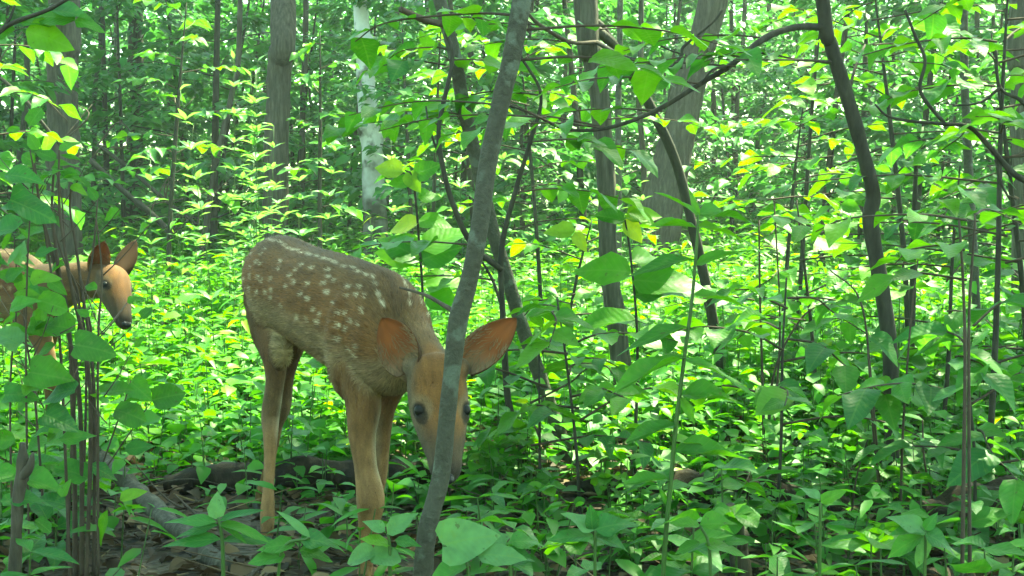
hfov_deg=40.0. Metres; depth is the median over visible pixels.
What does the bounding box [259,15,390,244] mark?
understory tree
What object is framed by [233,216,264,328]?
tall forb
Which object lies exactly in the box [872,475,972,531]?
seedling
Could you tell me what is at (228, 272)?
leafy herb
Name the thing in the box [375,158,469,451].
yellow leaved sapling
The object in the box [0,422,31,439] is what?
seedling
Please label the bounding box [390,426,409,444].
seedling
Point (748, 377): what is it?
leafy herb
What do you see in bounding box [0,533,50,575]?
seedling
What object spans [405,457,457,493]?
seedling
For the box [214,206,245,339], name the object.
tall forb
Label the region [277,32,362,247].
leafy sapling
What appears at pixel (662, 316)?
leafy herb
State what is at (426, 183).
tall forb
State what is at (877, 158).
understory tree
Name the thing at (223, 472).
rotten log
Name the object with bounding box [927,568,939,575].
fallen twig
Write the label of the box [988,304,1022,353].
leafy herb
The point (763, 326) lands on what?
leafy herb
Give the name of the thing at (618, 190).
tall forb
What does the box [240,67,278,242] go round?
tall forb
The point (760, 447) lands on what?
seedling
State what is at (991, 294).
leafy herb
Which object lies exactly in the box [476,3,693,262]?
understory tree
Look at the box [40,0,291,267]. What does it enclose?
understory tree
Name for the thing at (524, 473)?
seedling
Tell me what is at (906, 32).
understory tree
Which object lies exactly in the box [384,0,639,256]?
understory tree
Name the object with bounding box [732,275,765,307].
leafy herb
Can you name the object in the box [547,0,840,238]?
understory tree
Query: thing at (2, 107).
understory tree
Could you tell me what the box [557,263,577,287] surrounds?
leafy herb
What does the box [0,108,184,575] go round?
shrub
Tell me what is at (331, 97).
understory tree
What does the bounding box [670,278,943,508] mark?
leafy sapling
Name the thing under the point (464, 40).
leafy sapling
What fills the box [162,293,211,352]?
leafy herb
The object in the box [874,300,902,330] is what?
leafy herb
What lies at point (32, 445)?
seedling
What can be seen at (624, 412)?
seedling
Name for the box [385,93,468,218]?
understory tree
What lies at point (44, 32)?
overhanging branch
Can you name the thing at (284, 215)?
tall forb
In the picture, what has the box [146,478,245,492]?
fallen twig
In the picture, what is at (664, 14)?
understory tree
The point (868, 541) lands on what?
seedling
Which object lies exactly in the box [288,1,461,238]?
understory tree
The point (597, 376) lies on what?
leafy herb
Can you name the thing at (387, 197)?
distant tree
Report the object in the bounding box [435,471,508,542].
fallen twig
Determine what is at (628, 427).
seedling
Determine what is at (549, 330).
leafy herb
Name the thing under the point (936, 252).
leafy herb
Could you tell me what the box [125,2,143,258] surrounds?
tree
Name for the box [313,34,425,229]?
understory tree
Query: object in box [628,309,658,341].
leafy herb
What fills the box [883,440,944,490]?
seedling
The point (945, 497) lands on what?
rotten log
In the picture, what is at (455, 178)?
understory tree
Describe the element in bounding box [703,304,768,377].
leafy herb
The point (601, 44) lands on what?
dead branch
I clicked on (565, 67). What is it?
distant tree
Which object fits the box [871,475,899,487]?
seedling
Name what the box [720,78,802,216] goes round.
understory tree
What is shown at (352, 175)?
understory tree
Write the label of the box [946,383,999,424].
leafy herb
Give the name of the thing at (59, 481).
seedling
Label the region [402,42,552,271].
understory tree
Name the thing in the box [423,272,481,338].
leafy herb
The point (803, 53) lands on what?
distant tree
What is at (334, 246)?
tall forb
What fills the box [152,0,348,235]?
understory tree
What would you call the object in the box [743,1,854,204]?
understory tree
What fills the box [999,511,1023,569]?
seedling
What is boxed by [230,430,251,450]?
seedling
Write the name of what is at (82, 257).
leafy herb
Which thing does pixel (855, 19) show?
understory tree
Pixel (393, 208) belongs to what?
tall forb
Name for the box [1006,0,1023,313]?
tree
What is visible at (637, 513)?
seedling
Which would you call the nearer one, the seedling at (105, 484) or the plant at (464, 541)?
the plant at (464, 541)
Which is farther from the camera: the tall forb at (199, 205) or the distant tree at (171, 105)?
the distant tree at (171, 105)
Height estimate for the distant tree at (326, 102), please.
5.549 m
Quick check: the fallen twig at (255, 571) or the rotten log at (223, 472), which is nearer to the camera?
the fallen twig at (255, 571)
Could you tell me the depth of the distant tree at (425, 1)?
15.81 m
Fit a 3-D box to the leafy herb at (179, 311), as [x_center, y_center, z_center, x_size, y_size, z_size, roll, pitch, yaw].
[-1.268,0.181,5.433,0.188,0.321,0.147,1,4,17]
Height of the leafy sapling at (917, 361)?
0.670 m
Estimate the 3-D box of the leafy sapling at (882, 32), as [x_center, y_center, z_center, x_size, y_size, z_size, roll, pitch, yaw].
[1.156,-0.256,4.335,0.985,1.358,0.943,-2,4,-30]
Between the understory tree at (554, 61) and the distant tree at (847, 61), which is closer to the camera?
the understory tree at (554, 61)
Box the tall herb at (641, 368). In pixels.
[612,188,768,575]
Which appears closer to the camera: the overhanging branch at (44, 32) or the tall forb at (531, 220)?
the overhanging branch at (44, 32)
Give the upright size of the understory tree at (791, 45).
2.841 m
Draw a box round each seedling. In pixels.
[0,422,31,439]
[0,482,45,545]
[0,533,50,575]
[0,538,79,575]
[12,451,69,515]
[12,453,37,510]
[23,506,91,570]
[28,433,60,451]
[42,442,68,453]
[56,478,87,510]
[59,478,110,490]
[68,412,114,453]
[100,424,126,454]
[121,431,152,462]
[152,420,190,452]
[204,427,261,463]
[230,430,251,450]
[277,415,313,457]
[280,436,308,453]
[284,399,331,441]
[308,409,346,455]
[344,430,404,457]
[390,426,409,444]
[396,404,406,419]
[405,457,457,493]
[407,430,418,441]
[442,483,535,529]
[445,493,541,575]
[468,452,503,499]
[477,515,540,575]
[495,434,537,480]
[501,456,560,490]
[514,467,559,519]
[519,481,565,539]
[539,532,605,566]
[552,409,615,473]
[567,559,605,575]
[572,438,634,495]
[581,443,630,508]
[583,469,629,507]
[590,398,639,434]
[599,419,653,473]
[602,508,654,542]
[610,400,662,467]
[627,455,691,550]
[628,511,732,575]
[630,385,670,447]
[641,552,703,567]
[647,510,747,575]
[651,454,692,482]
[687,454,762,564]
[689,467,745,513]
[709,458,752,503]
[711,500,760,575]
[725,479,766,498]
[728,419,782,458]
[742,552,807,575]
[752,470,853,534]
[754,499,797,537]
[756,424,805,461]
[771,416,804,454]
[773,514,869,575]
[782,427,828,485]
[794,474,833,521]
[811,559,906,575]
[818,441,848,467]
[831,428,879,492]
[839,530,896,575]
[853,523,898,575]
[856,414,879,431]
[859,424,924,457]
[859,461,912,507]
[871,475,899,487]
[871,503,928,575]
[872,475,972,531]
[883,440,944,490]
[903,457,951,501]
[910,420,935,438]
[920,535,993,575]
[927,418,987,456]
[936,494,1009,575]
[945,422,1002,481]
[947,485,998,551]
[948,535,1023,575]
[974,523,1023,575]
[995,415,1023,465]
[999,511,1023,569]
[1010,469,1023,479]
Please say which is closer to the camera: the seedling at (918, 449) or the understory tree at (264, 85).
the seedling at (918, 449)
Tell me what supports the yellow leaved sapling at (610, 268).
on the ground at (250, 551)
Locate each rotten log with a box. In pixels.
[163,455,467,495]
[563,468,860,518]
[872,475,1023,528]
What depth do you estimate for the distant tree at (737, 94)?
12.89 m
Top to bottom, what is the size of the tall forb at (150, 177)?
0.837 m
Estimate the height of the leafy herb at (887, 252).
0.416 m
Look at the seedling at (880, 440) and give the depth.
3.38 m
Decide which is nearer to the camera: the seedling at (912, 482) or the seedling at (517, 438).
the seedling at (912, 482)
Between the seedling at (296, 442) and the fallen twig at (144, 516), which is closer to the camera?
the fallen twig at (144, 516)
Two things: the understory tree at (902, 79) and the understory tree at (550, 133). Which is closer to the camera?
the understory tree at (902, 79)
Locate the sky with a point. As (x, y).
(2, 102)
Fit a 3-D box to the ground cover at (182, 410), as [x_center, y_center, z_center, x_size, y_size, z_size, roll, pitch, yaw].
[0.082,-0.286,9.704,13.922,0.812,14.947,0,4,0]
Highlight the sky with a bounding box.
[0,0,984,208]
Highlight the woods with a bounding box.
[0,0,1009,247]
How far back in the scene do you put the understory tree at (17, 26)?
10.87 m
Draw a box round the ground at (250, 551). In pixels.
[0,211,1023,575]
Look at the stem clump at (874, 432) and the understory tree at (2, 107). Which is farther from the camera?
the understory tree at (2, 107)
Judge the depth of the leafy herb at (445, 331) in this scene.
4.44 m
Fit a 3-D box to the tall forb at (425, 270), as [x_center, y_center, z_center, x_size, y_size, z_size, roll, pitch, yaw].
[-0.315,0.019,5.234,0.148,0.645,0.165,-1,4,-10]
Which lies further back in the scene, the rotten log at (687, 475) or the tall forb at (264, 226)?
the tall forb at (264, 226)
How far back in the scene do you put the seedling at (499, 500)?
2.71 m
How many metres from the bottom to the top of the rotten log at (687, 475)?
0.105 m
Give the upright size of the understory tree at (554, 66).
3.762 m
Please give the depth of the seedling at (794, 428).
3.48 m
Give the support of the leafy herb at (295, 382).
on the ground at (250, 551)
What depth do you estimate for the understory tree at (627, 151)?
15.35 m
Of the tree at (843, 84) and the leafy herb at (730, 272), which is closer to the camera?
the tree at (843, 84)
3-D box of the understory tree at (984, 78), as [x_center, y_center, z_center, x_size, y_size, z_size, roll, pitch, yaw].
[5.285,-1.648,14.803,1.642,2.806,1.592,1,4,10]
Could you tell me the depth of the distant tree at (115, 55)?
14.88 m
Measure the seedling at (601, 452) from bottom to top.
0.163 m
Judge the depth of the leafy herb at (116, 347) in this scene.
4.81 m
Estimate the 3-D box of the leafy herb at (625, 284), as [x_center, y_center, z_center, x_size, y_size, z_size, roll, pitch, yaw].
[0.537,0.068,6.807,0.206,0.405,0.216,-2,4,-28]
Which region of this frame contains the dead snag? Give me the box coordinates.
[8,442,34,572]
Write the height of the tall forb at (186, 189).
1.020 m
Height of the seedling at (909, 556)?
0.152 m
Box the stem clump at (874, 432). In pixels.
[829,260,933,520]
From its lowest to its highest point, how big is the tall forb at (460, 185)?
0.900 m
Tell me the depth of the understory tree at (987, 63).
8.09 m
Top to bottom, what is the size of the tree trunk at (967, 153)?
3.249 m
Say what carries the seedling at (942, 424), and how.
on the ground at (250, 551)
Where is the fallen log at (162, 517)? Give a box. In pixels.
[99,447,232,575]
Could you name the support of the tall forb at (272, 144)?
on the ground at (250, 551)
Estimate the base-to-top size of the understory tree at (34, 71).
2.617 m
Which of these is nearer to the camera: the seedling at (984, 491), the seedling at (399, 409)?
the seedling at (984, 491)
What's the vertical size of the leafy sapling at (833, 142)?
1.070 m
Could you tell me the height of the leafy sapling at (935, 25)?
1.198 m
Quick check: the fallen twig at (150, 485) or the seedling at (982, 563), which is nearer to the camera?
the seedling at (982, 563)
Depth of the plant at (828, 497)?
2.08 m
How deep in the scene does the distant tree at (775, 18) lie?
19.82 m
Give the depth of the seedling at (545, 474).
2.98 m
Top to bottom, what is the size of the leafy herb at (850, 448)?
0.322 m
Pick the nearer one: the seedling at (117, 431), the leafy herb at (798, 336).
the seedling at (117, 431)
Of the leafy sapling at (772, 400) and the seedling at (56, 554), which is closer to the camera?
the seedling at (56, 554)
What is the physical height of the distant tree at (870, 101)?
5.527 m
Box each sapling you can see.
[0,0,84,229]
[105,0,259,338]
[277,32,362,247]
[322,30,657,477]
[338,0,752,575]
[351,25,528,270]
[356,0,575,463]
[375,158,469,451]
[404,33,656,337]
[469,336,653,500]
[477,297,692,513]
[487,219,658,387]
[543,206,705,474]
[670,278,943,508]
[682,14,945,346]
[703,97,896,311]
[713,0,1023,340]
[722,200,956,421]
[775,0,1023,483]
[799,163,1023,434]
[813,14,1023,370]
[818,286,1023,534]
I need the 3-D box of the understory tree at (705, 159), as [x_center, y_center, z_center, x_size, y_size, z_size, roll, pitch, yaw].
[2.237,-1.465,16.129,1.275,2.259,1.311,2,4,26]
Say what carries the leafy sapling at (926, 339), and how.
on the ground at (250, 551)
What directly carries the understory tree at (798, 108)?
on the ground at (250, 551)
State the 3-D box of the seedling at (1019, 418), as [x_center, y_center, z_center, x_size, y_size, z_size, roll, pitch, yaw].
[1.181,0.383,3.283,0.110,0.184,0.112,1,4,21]
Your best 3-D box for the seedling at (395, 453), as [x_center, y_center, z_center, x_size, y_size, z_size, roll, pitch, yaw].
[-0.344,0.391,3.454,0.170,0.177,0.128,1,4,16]
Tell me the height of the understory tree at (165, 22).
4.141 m
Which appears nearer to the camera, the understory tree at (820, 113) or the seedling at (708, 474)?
the seedling at (708, 474)
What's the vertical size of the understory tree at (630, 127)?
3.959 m
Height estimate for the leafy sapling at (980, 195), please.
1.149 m
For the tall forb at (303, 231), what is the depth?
4.88 m
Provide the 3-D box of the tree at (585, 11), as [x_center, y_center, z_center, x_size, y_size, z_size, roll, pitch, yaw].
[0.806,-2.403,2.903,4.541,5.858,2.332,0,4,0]
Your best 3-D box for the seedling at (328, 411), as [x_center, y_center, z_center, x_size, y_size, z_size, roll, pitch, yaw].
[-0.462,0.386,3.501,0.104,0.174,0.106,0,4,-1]
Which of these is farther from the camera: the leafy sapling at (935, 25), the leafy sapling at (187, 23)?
the leafy sapling at (187, 23)
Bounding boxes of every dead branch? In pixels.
[0,31,92,145]
[88,145,196,235]
[96,122,237,226]
[595,9,722,68]
[874,9,1023,199]
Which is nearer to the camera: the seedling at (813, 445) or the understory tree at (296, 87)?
the seedling at (813, 445)
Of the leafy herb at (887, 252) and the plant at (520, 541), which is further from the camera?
the leafy herb at (887, 252)
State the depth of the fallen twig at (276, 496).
3.01 m
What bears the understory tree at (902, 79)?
on the ground at (250, 551)
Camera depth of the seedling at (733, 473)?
3.07 m
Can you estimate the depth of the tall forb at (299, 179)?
6.06 m
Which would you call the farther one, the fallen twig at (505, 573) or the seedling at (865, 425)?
the seedling at (865, 425)
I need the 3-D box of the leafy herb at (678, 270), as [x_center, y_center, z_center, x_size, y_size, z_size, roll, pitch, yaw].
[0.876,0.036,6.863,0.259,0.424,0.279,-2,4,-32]
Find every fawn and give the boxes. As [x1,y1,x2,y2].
[0,239,137,410]
[240,235,516,575]
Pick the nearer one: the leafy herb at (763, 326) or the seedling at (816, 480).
the seedling at (816, 480)
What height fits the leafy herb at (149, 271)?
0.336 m
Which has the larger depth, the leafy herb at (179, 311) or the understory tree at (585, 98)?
the understory tree at (585, 98)
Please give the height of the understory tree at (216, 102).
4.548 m
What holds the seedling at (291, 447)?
on the ground at (250, 551)
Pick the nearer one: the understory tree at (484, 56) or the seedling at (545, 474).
the seedling at (545, 474)
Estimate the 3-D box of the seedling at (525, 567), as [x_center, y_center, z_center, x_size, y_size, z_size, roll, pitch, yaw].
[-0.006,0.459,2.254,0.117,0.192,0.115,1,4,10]
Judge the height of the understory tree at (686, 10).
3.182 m
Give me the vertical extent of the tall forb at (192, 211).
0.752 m
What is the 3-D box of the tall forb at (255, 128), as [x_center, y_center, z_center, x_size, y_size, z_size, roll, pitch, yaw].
[-1.022,-0.278,5.612,0.171,1.216,0.182,2,4,30]
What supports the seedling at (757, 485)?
on the ground at (250, 551)
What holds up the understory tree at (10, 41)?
on the ground at (250, 551)
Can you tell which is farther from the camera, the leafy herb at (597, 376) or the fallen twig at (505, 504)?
the leafy herb at (597, 376)
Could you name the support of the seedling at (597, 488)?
on the ground at (250, 551)
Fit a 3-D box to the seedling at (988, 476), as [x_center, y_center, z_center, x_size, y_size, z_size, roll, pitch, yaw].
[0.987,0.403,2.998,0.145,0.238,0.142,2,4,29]
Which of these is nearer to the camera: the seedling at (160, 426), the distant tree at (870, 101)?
the seedling at (160, 426)
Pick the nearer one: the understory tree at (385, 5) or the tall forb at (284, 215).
the tall forb at (284, 215)
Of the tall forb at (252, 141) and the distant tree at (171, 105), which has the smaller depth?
the tall forb at (252, 141)
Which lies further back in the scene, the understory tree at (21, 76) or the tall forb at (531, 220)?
the understory tree at (21, 76)
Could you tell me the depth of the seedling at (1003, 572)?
2.38 m
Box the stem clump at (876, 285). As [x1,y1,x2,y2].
[811,204,1023,575]
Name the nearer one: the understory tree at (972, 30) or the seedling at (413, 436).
the seedling at (413, 436)
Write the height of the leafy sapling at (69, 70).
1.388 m
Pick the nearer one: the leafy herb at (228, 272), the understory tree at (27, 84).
the leafy herb at (228, 272)
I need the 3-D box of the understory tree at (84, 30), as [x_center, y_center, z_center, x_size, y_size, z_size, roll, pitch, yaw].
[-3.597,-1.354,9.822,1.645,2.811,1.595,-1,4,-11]
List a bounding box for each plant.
[163,491,272,575]
[248,511,341,575]
[347,513,421,575]
[432,518,526,575]
[493,529,546,575]
[548,504,640,575]
[670,510,748,575]
[790,488,858,575]
[886,512,956,575]
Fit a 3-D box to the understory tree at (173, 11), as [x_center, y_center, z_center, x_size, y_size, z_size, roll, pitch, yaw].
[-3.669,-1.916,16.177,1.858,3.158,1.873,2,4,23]
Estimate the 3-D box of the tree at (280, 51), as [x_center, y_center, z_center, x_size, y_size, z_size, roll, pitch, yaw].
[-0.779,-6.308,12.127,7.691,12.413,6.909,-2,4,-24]
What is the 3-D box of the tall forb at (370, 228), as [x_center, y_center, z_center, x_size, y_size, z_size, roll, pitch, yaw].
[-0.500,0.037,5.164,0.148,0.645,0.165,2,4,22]
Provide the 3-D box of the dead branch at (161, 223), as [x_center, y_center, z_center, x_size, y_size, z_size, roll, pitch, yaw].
[-2.237,-0.585,8.521,0.632,0.554,0.124,0,4,0]
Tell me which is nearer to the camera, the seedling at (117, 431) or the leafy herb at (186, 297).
the seedling at (117, 431)
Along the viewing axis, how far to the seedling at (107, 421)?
3.41 m
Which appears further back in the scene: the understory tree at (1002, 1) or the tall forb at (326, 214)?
the understory tree at (1002, 1)
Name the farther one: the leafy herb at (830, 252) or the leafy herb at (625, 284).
the leafy herb at (830, 252)
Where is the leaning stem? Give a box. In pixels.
[599,19,736,416]
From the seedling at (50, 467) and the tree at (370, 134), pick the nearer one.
the seedling at (50, 467)
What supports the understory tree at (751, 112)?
on the ground at (250, 551)
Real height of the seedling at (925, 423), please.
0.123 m
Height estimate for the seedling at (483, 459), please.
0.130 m
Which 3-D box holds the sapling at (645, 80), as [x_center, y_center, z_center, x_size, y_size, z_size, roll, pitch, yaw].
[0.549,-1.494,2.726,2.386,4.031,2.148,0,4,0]
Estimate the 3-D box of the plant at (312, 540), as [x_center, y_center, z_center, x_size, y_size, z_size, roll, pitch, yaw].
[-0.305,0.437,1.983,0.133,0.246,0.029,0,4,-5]
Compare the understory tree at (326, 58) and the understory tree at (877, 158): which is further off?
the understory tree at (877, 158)
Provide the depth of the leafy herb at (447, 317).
3.64 m
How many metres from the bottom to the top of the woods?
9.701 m
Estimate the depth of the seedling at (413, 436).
3.29 m
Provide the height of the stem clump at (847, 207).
0.708 m
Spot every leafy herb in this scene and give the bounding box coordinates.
[19,340,66,347]
[69,249,112,330]
[78,344,112,373]
[105,333,124,365]
[106,356,176,452]
[134,264,175,331]
[139,246,178,289]
[141,265,162,320]
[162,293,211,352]
[164,294,210,327]
[213,315,249,349]
[220,253,241,294]
[293,370,304,385]
[295,371,332,408]
[300,357,331,398]
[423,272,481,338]
[438,314,480,408]
[438,326,478,376]
[508,306,554,390]
[509,321,576,404]
[533,327,580,372]
[555,265,580,304]
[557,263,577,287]
[564,286,602,310]
[564,289,600,327]
[570,374,611,449]
[579,298,625,350]
[620,262,634,289]
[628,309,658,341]
[630,294,688,351]
[638,295,675,355]
[676,252,711,282]
[688,278,760,426]
[702,333,767,428]
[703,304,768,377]
[723,268,748,315]
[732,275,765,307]
[732,296,790,366]
[761,246,793,284]
[767,313,818,386]
[817,250,839,292]
[827,360,913,480]
[856,281,934,416]
[874,249,898,299]
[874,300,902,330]
[927,350,952,379]
[929,250,968,307]
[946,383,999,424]
[971,332,1017,427]
[981,292,1005,308]
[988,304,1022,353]
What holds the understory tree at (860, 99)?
on the ground at (250, 551)
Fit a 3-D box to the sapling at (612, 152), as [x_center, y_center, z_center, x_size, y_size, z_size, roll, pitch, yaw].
[-0.065,-0.052,3.316,0.771,1.079,0.331,-1,4,-12]
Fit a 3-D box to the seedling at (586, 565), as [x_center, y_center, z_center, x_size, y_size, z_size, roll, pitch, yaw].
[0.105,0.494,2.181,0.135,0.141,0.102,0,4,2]
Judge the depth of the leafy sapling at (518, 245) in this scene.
4.47 m
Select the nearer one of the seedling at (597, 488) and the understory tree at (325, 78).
the seedling at (597, 488)
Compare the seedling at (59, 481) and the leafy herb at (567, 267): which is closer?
the seedling at (59, 481)
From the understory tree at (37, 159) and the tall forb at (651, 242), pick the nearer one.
the tall forb at (651, 242)
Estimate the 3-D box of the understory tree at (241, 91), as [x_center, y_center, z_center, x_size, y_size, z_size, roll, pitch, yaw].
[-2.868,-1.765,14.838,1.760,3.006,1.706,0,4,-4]
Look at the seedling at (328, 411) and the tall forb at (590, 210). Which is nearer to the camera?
the seedling at (328, 411)
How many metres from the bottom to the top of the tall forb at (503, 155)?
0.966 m
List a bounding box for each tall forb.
[131,156,167,365]
[168,84,224,349]
[168,121,201,304]
[177,212,211,329]
[183,180,206,308]
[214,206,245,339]
[215,50,248,288]
[218,218,243,306]
[226,159,265,314]
[229,54,271,285]
[232,219,250,336]
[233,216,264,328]
[234,154,260,259]
[235,67,271,247]
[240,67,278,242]
[257,150,280,235]
[257,213,274,241]
[260,123,288,235]
[268,164,292,236]
[272,194,299,233]
[284,159,318,239]
[285,213,314,244]
[309,125,346,247]
[321,222,347,249]
[358,210,382,263]
[377,132,411,270]
[409,207,428,291]
[418,182,451,326]
[428,126,456,272]
[445,135,478,336]
[487,195,519,320]
[496,135,526,298]
[524,179,541,290]
[545,174,571,305]
[577,177,597,290]
[598,146,631,250]
[635,180,661,320]
[644,227,660,254]
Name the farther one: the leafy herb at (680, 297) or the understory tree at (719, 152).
the understory tree at (719, 152)
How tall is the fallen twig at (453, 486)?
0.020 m
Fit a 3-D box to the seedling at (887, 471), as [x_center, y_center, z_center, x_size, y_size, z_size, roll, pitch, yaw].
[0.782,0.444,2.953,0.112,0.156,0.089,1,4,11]
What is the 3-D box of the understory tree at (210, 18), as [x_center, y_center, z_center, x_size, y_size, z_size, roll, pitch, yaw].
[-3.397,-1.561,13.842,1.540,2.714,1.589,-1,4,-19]
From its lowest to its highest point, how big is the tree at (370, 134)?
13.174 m
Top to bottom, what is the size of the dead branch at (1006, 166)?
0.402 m
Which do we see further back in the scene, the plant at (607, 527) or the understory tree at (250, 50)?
the understory tree at (250, 50)
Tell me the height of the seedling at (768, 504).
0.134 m
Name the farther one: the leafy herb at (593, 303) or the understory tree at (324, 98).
the understory tree at (324, 98)
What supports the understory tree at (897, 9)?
on the ground at (250, 551)
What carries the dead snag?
on the ground at (250, 551)
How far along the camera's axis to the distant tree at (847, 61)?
24.75 m
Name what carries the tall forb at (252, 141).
on the ground at (250, 551)
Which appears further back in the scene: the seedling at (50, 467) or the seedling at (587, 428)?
the seedling at (587, 428)
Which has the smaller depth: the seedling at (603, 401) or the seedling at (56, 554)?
the seedling at (56, 554)
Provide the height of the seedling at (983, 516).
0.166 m
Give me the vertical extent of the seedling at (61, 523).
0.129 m
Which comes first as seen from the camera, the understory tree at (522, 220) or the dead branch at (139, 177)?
the dead branch at (139, 177)
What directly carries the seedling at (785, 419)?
on the ground at (250, 551)
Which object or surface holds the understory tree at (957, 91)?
on the ground at (250, 551)
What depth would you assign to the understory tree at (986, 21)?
15.06 m
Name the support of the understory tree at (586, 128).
on the ground at (250, 551)
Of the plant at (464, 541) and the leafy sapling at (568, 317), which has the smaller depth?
the plant at (464, 541)
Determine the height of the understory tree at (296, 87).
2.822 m
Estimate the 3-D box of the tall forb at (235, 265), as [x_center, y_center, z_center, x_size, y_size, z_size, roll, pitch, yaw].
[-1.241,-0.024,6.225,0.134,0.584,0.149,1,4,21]
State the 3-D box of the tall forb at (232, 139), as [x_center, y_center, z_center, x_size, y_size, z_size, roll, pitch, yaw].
[-1.293,-0.426,6.567,0.188,1.338,0.200,1,4,19]
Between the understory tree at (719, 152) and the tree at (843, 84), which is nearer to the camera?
the tree at (843, 84)
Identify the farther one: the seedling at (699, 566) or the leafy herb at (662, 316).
the leafy herb at (662, 316)
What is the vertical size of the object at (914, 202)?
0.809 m
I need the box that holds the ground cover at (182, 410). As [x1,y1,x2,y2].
[0,194,1023,575]
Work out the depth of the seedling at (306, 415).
3.61 m
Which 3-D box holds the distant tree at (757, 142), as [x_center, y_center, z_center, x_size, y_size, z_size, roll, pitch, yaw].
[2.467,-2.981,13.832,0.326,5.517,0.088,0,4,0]
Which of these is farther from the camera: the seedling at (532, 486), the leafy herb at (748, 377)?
the leafy herb at (748, 377)
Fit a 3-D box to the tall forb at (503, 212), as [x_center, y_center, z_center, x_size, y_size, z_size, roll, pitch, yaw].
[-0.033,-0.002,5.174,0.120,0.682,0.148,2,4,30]
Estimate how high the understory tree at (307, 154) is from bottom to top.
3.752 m
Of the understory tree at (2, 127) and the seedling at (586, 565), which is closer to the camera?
the seedling at (586, 565)
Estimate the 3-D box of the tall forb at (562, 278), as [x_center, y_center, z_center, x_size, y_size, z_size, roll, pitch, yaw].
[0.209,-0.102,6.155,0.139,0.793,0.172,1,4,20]
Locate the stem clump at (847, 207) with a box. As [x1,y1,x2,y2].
[661,192,861,476]
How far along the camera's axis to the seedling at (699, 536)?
2.43 m
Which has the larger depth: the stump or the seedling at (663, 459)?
the seedling at (663, 459)
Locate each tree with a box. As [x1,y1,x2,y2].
[0,0,117,242]
[0,0,128,234]
[0,0,151,199]
[0,1,124,237]
[0,1,159,225]
[0,1,294,241]
[0,5,133,216]
[0,13,86,215]
[0,23,26,219]
[0,42,113,191]
[1,14,120,233]
[2,0,222,237]
[11,26,29,247]
[25,19,180,232]
[26,4,120,211]
[39,0,220,259]
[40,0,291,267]
[45,0,83,263]
[78,5,211,223]
[79,0,394,261]
[87,7,100,249]
[96,3,241,224]
[97,7,258,250]
[100,4,252,219]
[114,15,118,235]
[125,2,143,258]
[127,0,340,241]
[151,1,316,243]
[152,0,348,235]
[157,0,338,221]
[162,7,175,203]
[188,0,357,225]
[198,0,242,272]
[220,0,396,237]
[231,0,242,218]
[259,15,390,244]
[262,0,295,238]
[288,0,446,252]
[288,0,598,285]
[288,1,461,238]
[289,0,448,239]
[296,0,308,238]
[296,1,495,229]
[298,0,459,229]
[313,0,594,277]
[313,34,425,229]
[324,0,515,275]
[326,0,335,224]
[345,0,985,499]
[353,0,389,267]
[384,0,399,211]
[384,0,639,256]
[385,0,596,219]
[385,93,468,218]
[388,72,506,229]
[396,18,551,229]
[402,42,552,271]
[405,3,562,222]
[406,0,598,270]
[413,0,625,233]
[419,0,728,439]
[424,0,431,212]
[442,0,690,227]
[447,0,720,252]
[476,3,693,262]
[503,0,695,228]
[547,0,766,229]
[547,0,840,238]
[550,83,624,206]
[555,0,746,229]
[559,0,569,213]
[562,0,791,245]
[586,0,882,234]
[588,54,667,233]
[615,0,622,284]
[630,0,727,291]
[636,0,646,195]
[657,0,817,262]
[682,66,762,220]
[690,0,891,252]
[695,0,994,284]
[709,1,1008,260]
[716,1,903,260]
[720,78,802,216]
[728,0,746,229]
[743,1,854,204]
[745,2,772,257]
[757,81,856,236]
[767,0,988,248]
[768,14,784,205]
[792,0,1010,264]
[799,14,806,191]
[816,23,927,214]
[818,56,827,192]
[831,0,1011,259]
[835,18,998,210]
[842,0,1010,271]
[843,17,854,217]
[856,5,872,248]
[868,64,941,212]
[871,1,1009,219]
[881,5,1009,240]
[889,0,1007,186]
[903,6,1011,232]
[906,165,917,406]
[918,53,1011,290]
[928,2,1011,270]
[929,22,1009,250]
[939,75,1009,227]
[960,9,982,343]
[974,2,995,240]
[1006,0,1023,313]
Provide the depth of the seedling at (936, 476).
2.93 m
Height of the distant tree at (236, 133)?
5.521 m
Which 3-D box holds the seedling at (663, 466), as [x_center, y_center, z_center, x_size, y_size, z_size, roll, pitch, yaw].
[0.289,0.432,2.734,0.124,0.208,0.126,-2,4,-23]
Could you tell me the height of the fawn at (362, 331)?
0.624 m
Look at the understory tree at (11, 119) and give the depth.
11.30 m
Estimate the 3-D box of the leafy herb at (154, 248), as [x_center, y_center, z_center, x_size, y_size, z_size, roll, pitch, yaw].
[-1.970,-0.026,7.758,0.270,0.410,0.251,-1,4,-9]
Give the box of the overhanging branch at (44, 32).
[0,0,104,51]
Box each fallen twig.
[71,494,153,519]
[136,465,199,512]
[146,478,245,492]
[175,494,214,527]
[248,532,281,575]
[274,495,298,505]
[388,486,490,492]
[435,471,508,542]
[456,487,560,519]
[495,542,631,575]
[719,551,768,566]
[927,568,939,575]
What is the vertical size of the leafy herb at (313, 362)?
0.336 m
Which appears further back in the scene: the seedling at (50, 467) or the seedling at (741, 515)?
the seedling at (50, 467)
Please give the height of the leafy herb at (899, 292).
0.480 m
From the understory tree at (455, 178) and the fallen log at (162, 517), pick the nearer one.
the fallen log at (162, 517)

